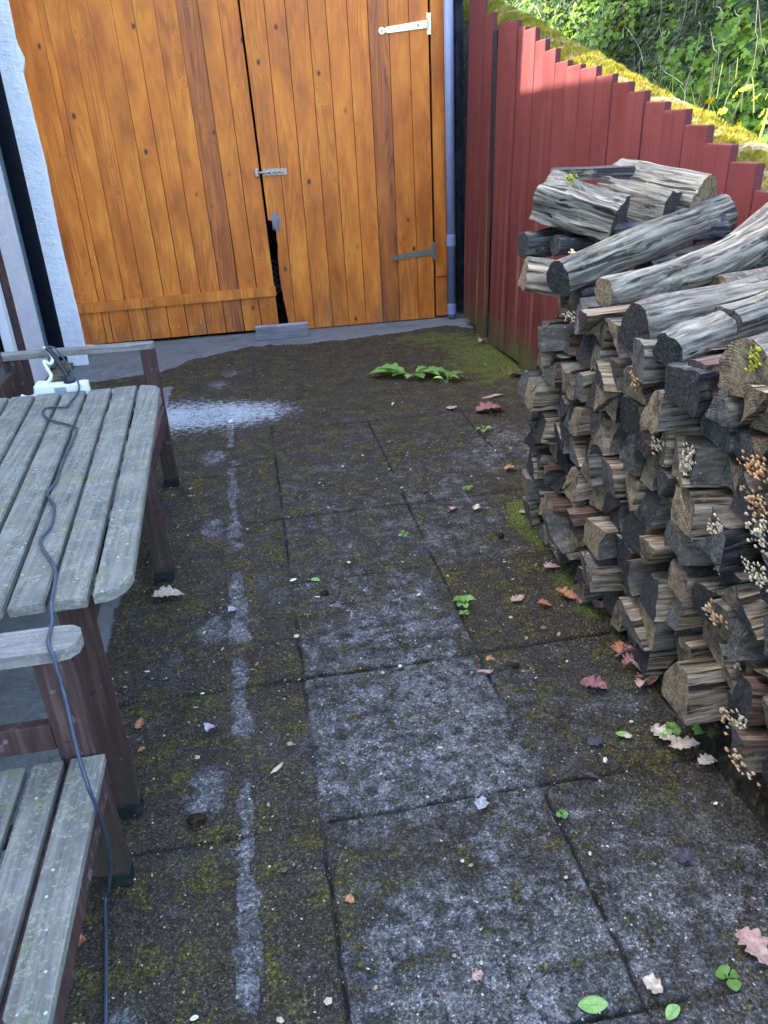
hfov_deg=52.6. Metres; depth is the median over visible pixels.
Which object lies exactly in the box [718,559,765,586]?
split log
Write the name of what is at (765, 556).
split log
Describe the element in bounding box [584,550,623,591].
split log
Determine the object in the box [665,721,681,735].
seedling
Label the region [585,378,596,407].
split log
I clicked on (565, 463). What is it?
split log
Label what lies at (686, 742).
fallen leaf
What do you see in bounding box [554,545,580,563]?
split log
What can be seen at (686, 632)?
split log
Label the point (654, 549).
split log
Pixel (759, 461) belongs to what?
dried flowers
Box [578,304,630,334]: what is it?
split log
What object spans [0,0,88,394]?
house
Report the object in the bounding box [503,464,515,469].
fallen leaf
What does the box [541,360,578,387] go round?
split log
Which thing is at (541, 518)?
split log
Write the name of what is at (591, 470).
split log
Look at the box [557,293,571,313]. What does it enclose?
split log
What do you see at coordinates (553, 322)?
split log
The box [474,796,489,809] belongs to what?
fallen leaf
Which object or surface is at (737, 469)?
split log
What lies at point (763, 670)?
split log
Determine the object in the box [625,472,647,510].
split log
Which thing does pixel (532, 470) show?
split log
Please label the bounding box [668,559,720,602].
split log
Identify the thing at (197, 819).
moss clod
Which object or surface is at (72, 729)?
extension cable
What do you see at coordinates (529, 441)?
split log
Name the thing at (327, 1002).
litter
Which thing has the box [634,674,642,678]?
fallen leaf
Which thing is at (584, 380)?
split log
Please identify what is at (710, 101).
yellow flower
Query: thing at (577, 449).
split log
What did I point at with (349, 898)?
fallen leaf
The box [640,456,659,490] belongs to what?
split log
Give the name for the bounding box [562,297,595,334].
split log
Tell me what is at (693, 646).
split log
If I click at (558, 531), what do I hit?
split log
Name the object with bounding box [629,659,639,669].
fallen leaf
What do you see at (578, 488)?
split log
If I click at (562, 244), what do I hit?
split log
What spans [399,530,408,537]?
seedling
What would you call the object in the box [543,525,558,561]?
split log
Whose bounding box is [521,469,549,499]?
split log
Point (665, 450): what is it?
split log
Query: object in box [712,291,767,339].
split log
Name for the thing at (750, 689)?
split log
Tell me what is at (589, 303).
split log
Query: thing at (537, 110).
picket fence
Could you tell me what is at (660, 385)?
split log
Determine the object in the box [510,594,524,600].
fallen leaf
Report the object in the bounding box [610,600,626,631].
split log
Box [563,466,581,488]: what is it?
split log
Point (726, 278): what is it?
split log
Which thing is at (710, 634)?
split log
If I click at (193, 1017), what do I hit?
petal
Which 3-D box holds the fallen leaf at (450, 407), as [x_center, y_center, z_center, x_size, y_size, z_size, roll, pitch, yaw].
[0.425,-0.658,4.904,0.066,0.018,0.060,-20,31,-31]
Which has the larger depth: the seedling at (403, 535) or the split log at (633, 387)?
the seedling at (403, 535)
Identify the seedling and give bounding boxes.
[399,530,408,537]
[452,595,474,607]
[459,610,468,614]
[476,425,491,431]
[556,809,567,818]
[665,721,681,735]
[692,724,710,736]
[715,965,740,990]
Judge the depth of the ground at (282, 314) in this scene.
7.47 m
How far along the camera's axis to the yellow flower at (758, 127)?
4.58 m
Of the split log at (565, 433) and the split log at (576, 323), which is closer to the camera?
the split log at (576, 323)
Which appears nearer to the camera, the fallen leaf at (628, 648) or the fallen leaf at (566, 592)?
the fallen leaf at (628, 648)
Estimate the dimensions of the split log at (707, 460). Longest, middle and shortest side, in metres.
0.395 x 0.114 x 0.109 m
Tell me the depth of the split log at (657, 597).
2.28 m
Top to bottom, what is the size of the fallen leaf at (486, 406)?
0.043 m
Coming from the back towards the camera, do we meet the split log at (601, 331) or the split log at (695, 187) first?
the split log at (695, 187)
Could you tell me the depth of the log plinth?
2.08 m
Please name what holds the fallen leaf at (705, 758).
on the paving
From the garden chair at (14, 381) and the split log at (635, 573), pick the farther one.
the garden chair at (14, 381)
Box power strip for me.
[34,347,90,396]
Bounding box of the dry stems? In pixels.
[529,0,766,121]
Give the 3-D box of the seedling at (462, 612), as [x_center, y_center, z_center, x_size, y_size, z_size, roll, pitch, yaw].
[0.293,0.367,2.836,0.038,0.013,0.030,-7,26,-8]
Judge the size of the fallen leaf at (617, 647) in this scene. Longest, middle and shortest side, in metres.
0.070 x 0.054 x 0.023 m
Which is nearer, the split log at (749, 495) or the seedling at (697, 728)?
the split log at (749, 495)
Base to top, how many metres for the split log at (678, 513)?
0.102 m
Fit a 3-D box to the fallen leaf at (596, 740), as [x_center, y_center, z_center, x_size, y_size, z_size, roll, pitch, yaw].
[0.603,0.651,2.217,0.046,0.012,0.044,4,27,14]
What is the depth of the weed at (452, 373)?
5.44 m
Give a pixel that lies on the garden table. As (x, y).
(98, 567)
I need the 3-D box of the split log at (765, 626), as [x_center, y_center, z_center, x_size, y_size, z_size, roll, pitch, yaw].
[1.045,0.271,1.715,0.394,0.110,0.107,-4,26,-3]
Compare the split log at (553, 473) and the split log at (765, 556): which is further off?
the split log at (553, 473)
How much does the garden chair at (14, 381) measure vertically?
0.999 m
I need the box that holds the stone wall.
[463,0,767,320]
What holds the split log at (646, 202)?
on the split log at (721, 228)
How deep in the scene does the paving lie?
2.26 m
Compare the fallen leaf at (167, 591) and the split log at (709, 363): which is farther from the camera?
the fallen leaf at (167, 591)
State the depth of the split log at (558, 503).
3.05 m
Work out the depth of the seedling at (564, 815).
1.99 m
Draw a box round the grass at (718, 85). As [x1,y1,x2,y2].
[655,35,767,115]
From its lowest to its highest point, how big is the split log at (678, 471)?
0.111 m
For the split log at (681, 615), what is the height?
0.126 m
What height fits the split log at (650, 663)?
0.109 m
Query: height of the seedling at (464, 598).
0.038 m
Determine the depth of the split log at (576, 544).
2.85 m
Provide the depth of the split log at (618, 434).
2.52 m
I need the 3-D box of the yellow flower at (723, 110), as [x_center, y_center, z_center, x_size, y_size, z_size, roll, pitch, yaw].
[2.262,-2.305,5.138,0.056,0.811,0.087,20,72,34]
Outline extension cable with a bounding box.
[38,346,112,1023]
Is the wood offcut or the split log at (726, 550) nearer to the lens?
the split log at (726, 550)
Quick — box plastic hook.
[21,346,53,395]
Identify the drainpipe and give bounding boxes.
[443,0,455,317]
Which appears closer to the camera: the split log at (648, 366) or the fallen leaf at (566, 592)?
the split log at (648, 366)
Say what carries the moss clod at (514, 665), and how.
on the paving
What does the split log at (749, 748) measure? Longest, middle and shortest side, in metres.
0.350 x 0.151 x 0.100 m
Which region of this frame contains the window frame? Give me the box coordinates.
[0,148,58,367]
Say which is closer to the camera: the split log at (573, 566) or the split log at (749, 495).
the split log at (749, 495)
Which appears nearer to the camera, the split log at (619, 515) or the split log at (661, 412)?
the split log at (661, 412)
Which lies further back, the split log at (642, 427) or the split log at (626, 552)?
the split log at (626, 552)
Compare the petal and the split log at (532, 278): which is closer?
the petal
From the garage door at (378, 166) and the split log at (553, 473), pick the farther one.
the garage door at (378, 166)
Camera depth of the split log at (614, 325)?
2.31 m
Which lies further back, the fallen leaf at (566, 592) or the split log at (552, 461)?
the split log at (552, 461)
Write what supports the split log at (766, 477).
on the split log at (749, 495)
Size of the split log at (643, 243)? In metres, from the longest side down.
0.849 x 0.163 x 0.148 m
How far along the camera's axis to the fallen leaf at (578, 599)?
2.85 m
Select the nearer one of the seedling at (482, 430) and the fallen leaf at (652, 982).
the fallen leaf at (652, 982)
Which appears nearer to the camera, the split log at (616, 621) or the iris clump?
the split log at (616, 621)
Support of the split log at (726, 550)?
on the split log at (736, 575)
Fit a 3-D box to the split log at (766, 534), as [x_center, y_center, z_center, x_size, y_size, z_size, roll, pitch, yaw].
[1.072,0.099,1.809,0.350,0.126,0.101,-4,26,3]
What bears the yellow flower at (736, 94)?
on the hillside
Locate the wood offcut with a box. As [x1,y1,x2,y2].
[255,322,308,340]
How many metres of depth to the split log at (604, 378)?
2.38 m
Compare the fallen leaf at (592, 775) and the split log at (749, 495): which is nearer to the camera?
the split log at (749, 495)
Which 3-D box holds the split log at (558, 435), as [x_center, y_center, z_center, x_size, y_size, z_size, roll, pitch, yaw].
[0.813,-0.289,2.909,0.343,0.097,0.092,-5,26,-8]
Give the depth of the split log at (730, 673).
2.02 m
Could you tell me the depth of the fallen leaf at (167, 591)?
3.05 m
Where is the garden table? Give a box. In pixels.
[0,385,174,818]
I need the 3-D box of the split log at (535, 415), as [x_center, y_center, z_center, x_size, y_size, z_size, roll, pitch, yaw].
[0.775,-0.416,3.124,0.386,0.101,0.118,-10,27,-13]
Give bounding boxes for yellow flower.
[704,97,716,114]
[718,108,727,119]
[733,90,763,108]
[737,121,767,143]
[740,85,759,134]
[751,93,766,110]
[752,124,767,141]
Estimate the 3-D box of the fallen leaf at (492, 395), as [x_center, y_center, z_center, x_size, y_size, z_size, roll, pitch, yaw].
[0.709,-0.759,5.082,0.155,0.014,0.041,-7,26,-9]
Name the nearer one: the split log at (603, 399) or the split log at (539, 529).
the split log at (603, 399)
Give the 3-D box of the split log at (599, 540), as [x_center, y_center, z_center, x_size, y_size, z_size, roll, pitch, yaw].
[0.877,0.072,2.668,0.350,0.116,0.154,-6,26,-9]
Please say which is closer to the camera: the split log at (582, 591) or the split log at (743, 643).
the split log at (743, 643)
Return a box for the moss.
[49,330,767,1023]
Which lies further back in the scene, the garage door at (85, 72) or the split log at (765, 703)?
the garage door at (85, 72)
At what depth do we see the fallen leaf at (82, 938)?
1.74 m
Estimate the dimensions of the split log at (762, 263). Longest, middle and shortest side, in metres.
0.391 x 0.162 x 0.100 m
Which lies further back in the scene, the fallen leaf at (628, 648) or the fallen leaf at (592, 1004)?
the fallen leaf at (628, 648)
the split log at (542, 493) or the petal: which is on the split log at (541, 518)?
the split log at (542, 493)
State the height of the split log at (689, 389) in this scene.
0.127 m
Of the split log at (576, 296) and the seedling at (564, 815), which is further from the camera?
the split log at (576, 296)
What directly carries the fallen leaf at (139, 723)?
on the paving
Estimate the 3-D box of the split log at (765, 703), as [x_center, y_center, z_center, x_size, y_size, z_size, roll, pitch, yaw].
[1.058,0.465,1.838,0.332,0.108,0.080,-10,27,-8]
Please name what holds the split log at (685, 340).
on the split log at (648, 366)
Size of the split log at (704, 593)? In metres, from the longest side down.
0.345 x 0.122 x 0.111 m
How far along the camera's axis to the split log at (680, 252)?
2.84 m
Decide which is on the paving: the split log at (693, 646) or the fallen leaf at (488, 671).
the fallen leaf at (488, 671)
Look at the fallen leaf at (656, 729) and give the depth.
2.21 m
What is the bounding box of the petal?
[190,1015,198,1020]
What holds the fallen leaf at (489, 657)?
on the paving
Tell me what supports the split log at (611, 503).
on the split log at (599, 540)
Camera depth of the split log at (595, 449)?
2.66 m
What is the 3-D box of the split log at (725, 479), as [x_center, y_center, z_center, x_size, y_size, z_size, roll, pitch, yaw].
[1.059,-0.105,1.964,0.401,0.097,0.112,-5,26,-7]
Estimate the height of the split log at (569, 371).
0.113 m
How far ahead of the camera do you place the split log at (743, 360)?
1.75 m
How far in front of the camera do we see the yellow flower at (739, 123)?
4.75 m
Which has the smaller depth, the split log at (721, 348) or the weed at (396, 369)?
the split log at (721, 348)
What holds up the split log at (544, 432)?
on the split log at (565, 463)
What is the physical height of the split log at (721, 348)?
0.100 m
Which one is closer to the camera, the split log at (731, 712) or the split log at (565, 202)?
the split log at (731, 712)
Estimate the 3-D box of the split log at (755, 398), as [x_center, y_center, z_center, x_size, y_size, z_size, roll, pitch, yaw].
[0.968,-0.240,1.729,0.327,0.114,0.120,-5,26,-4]
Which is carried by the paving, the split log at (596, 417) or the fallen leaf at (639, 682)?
the fallen leaf at (639, 682)
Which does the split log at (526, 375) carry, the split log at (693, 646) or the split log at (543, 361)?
the split log at (543, 361)
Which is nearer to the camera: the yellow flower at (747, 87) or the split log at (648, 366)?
the split log at (648, 366)
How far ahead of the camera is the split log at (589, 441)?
2.71 m
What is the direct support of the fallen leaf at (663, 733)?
on the paving
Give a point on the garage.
(458, 121)
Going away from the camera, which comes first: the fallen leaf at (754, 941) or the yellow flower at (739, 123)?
the fallen leaf at (754, 941)
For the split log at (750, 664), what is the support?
on the split log at (730, 673)
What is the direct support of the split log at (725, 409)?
on the split log at (718, 435)
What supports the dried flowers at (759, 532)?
on the split log at (766, 534)
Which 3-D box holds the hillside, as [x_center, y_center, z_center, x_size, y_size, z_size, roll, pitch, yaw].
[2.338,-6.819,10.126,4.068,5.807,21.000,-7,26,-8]
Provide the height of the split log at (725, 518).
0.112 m
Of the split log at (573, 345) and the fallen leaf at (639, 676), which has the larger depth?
the split log at (573, 345)
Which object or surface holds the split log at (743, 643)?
on the split log at (750, 689)
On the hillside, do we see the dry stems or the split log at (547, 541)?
the dry stems
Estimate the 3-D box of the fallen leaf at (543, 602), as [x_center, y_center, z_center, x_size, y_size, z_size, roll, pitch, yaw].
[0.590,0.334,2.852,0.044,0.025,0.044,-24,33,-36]
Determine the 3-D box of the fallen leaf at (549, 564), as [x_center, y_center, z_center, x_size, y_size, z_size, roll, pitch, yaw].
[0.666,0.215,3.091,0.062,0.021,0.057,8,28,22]
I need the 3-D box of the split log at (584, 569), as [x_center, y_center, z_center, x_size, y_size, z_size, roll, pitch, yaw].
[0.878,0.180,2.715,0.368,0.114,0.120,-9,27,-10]
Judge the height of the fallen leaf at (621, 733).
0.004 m
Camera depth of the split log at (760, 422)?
1.74 m
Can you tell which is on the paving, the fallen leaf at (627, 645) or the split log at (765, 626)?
the fallen leaf at (627, 645)
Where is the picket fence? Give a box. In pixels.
[464,0,767,369]
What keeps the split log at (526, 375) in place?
on the split log
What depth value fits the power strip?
3.14 m
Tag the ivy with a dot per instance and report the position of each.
(728, 33)
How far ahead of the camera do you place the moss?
2.70 m
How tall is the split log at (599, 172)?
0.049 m
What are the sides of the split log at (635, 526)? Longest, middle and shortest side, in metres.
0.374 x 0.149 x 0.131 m
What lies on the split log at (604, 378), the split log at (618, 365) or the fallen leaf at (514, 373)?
the split log at (618, 365)
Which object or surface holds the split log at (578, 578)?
on the paving
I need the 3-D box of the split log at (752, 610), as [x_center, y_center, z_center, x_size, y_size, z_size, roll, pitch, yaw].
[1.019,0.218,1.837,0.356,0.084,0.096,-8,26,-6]
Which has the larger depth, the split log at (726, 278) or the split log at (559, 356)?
the split log at (559, 356)
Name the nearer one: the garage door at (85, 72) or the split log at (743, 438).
the split log at (743, 438)
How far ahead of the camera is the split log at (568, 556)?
2.93 m
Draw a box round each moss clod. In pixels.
[186,813,207,826]
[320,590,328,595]
[510,663,519,668]
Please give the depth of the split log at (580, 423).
2.66 m
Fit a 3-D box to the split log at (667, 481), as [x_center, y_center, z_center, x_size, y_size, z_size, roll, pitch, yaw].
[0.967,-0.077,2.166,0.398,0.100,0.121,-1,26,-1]
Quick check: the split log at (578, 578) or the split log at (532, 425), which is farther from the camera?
the split log at (532, 425)
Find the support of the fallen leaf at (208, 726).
on the paving
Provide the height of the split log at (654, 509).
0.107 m
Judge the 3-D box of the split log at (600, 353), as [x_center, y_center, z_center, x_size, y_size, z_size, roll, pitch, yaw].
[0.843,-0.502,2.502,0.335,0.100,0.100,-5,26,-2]
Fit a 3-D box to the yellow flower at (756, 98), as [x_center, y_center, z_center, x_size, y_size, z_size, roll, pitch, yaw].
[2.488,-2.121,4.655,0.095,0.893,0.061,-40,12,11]
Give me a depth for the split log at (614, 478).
2.48 m
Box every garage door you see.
[9,0,278,344]
[240,0,435,327]
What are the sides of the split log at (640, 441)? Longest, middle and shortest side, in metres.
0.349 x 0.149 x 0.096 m
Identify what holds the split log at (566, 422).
on the split log at (577, 449)
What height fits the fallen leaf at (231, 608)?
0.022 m
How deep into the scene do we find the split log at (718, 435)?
1.94 m
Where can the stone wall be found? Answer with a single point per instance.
(753, 148)
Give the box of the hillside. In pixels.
[503,0,767,139]
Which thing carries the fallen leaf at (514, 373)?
on the paving
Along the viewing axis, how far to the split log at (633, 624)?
2.42 m
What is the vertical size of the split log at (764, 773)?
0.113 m
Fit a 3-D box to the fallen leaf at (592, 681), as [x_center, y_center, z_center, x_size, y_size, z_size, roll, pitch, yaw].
[0.657,0.537,2.437,0.078,0.018,0.072,-5,26,-4]
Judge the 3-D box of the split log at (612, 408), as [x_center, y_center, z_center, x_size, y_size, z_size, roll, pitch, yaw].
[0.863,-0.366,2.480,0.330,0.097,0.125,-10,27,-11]
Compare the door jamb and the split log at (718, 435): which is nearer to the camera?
the split log at (718, 435)
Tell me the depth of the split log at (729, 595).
1.89 m
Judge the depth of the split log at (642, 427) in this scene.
2.27 m
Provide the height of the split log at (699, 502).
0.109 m
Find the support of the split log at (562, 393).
on the split log at (565, 433)
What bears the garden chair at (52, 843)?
on the paving
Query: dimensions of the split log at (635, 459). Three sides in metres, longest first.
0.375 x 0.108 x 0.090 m
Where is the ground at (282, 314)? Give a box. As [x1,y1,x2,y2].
[85,302,463,345]
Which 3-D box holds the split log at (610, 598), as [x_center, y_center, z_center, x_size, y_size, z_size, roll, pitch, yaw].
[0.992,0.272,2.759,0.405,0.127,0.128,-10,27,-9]
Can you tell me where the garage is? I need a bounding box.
[85,0,463,312]
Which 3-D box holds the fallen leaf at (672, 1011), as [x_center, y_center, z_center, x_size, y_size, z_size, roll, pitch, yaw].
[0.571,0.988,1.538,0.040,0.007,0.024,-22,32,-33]
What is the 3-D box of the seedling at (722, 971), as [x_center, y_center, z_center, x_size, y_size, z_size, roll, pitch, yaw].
[0.705,0.953,1.589,0.042,0.016,0.050,-24,33,-36]
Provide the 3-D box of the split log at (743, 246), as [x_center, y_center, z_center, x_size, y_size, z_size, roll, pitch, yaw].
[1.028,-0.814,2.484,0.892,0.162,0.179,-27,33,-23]
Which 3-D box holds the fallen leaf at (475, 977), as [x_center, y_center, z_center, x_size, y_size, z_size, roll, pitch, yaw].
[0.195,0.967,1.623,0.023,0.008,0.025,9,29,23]
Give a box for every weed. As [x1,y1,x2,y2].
[369,363,445,378]
[434,370,464,382]
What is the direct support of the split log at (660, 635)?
on the split log at (633, 624)
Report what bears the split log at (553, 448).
on the split log at (552, 461)
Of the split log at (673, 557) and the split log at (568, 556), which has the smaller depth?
the split log at (673, 557)
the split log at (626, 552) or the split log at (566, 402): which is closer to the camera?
the split log at (626, 552)
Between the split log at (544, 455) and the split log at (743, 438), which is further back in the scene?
the split log at (544, 455)
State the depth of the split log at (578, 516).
2.72 m
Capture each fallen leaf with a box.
[78,933,85,945]
[134,717,143,728]
[151,585,183,596]
[203,722,216,731]
[228,606,236,611]
[270,761,283,773]
[345,893,353,902]
[446,405,456,408]
[472,968,483,980]
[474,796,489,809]
[476,401,505,410]
[476,669,492,673]
[483,394,501,397]
[486,655,495,659]
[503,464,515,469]
[509,370,520,376]
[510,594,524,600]
[538,598,552,605]
[543,561,559,567]
[555,586,575,598]
[575,594,583,603]
[578,995,607,1013]
[579,674,608,689]
[584,772,601,778]
[587,733,603,745]
[592,600,603,607]
[611,640,626,652]
[615,646,634,656]
[616,731,628,736]
[620,644,633,655]
[622,652,633,665]
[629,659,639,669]
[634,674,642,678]
[635,678,649,687]
[643,973,662,993]
[647,676,657,684]
[650,723,678,740]
[650,729,666,735]
[665,1004,679,1019]
[668,736,699,749]
[676,847,693,862]
[698,753,716,764]
[735,926,767,964]
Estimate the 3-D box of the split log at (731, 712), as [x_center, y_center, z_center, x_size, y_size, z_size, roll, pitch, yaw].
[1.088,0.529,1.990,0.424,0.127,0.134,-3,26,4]
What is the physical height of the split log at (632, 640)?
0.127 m
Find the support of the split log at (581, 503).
on the split log
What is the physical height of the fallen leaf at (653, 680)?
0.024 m
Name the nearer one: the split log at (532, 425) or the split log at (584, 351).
the split log at (584, 351)
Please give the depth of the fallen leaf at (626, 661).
2.51 m
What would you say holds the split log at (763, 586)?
on the split log
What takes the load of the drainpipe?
on the paving
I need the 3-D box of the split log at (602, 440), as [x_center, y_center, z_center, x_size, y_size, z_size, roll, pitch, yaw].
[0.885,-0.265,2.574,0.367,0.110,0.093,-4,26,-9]
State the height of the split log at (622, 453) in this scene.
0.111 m
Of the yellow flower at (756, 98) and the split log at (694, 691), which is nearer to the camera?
the split log at (694, 691)
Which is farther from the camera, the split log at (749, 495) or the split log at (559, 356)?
the split log at (559, 356)
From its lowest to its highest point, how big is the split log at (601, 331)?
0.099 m
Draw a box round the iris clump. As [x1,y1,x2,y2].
[691,87,767,140]
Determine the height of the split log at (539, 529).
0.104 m
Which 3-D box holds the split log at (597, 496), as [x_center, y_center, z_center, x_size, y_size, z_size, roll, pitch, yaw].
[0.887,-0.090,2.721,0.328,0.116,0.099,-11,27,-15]
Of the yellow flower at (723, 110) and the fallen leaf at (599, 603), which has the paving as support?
the fallen leaf at (599, 603)
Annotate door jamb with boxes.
[429,0,446,315]
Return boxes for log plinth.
[652,657,767,835]
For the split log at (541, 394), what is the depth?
2.94 m
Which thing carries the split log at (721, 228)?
on the split log at (643, 243)
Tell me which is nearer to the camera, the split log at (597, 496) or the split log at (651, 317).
the split log at (651, 317)
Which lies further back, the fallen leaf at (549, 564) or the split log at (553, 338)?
the fallen leaf at (549, 564)
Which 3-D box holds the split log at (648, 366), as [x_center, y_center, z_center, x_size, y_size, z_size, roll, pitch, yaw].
[0.850,-0.423,2.122,0.316,0.104,0.160,1,26,5]
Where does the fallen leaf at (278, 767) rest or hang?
on the paving
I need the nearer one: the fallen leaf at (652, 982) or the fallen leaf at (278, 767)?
the fallen leaf at (652, 982)
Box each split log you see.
[517,227,571,257]
[517,370,542,397]
[518,256,556,296]
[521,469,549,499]
[522,496,543,524]
[523,428,548,449]
[524,377,559,410]
[526,418,537,430]
[527,448,537,478]
[529,170,630,241]
[531,410,549,421]
[533,412,562,443]
[534,524,544,539]
[535,351,551,372]
[537,324,573,352]
[537,448,552,478]
[538,492,571,531]
[538,504,543,521]
[539,491,554,500]
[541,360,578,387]
[542,318,573,325]
[542,508,570,553]
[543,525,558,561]
[544,464,564,483]
[546,194,737,294]
[548,456,557,464]
[549,444,557,460]
[550,234,597,255]
[550,351,575,365]
[551,165,635,179]
[551,473,567,492]
[554,422,562,452]
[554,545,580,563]
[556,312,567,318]
[556,448,574,473]
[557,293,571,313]
[557,388,565,417]
[558,551,579,560]
[559,395,585,420]
[559,423,569,453]
[561,361,590,399]
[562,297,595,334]
[563,405,585,429]
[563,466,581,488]
[563,475,593,501]
[564,333,582,355]
[564,505,610,536]
[567,284,595,319]
[567,561,581,573]
[569,406,593,435]
[569,433,585,466]
[569,530,588,552]
[570,581,603,602]
[572,499,589,506]
[573,371,595,401]
[573,566,583,584]
[576,334,599,367]
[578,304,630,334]
[580,296,631,309]
[580,454,619,485]
[580,549,589,586]
[582,515,621,559]
[584,316,622,347]
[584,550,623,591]
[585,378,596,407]
[585,434,593,457]
[589,485,608,510]
[590,344,618,371]
[590,411,608,440]
[590,444,601,454]
[593,415,618,454]
[594,202,767,307]
[594,384,623,410]
[595,361,622,391]
[597,176,682,221]
[598,396,620,423]
[602,455,626,497]
[603,492,627,512]
[603,590,625,614]
[605,317,629,356]
[608,357,631,387]
[608,419,628,454]
[610,504,630,531]
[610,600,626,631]
[611,158,716,210]
[612,215,731,242]
[616,533,640,568]
[618,395,645,434]
[619,433,630,460]
[619,596,650,651]
[620,273,767,352]
[621,429,661,457]
[621,558,668,595]
[622,365,658,404]
[622,510,666,555]
[623,443,646,476]
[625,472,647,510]
[627,631,635,647]
[632,338,723,383]
[633,642,677,678]
[634,240,718,269]
[636,595,675,651]
[638,488,673,527]
[639,534,674,563]
[640,389,700,432]
[640,413,646,430]
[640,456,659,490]
[640,571,675,621]
[649,427,701,466]
[652,310,736,365]
[653,381,664,392]
[656,465,678,496]
[661,657,730,725]
[664,361,719,417]
[664,520,713,565]
[665,597,704,630]
[667,554,676,566]
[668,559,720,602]
[671,435,728,487]
[671,484,689,536]
[674,627,702,661]
[678,435,727,484]
[678,633,713,660]
[681,487,733,539]
[686,527,766,572]
[688,354,721,398]
[692,580,746,625]
[697,256,767,287]
[700,416,749,452]
[701,597,737,641]
[702,619,721,665]
[705,344,728,352]
[705,387,750,427]
[706,505,747,534]
[707,266,767,285]
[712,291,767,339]
[715,582,760,610]
[717,331,767,396]
[717,637,745,690]
[718,457,732,490]
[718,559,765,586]
[719,690,766,731]
[724,726,767,785]
[725,616,767,660]
[727,452,756,492]
[729,471,767,529]
[731,672,767,728]
[733,660,767,671]
[734,427,767,463]
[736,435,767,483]
[736,588,767,639]
[740,382,767,423]
[741,556,767,604]
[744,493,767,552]
[749,411,767,432]
[752,666,767,677]
[757,465,767,481]
[760,757,767,781]
[762,552,767,565]
[762,695,767,728]
[763,616,767,656]
[764,530,767,551]
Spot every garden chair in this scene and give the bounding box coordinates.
[0,341,179,521]
[0,625,134,1023]
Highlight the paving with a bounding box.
[0,314,767,1023]
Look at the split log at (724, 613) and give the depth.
1.95 m
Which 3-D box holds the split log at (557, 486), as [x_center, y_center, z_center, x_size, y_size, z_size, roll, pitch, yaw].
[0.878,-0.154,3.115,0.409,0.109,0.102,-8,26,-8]
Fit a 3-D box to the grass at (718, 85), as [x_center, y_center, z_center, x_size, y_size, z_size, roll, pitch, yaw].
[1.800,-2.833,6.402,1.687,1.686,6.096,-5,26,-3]
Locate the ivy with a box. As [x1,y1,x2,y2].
[501,0,767,142]
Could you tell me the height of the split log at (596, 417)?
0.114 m
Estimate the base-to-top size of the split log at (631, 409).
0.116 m
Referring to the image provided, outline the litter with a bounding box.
[73,330,767,1023]
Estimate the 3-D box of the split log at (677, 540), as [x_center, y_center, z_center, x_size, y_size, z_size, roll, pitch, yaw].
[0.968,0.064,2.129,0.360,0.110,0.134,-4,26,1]
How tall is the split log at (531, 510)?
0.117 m
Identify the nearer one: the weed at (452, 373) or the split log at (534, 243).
the split log at (534, 243)

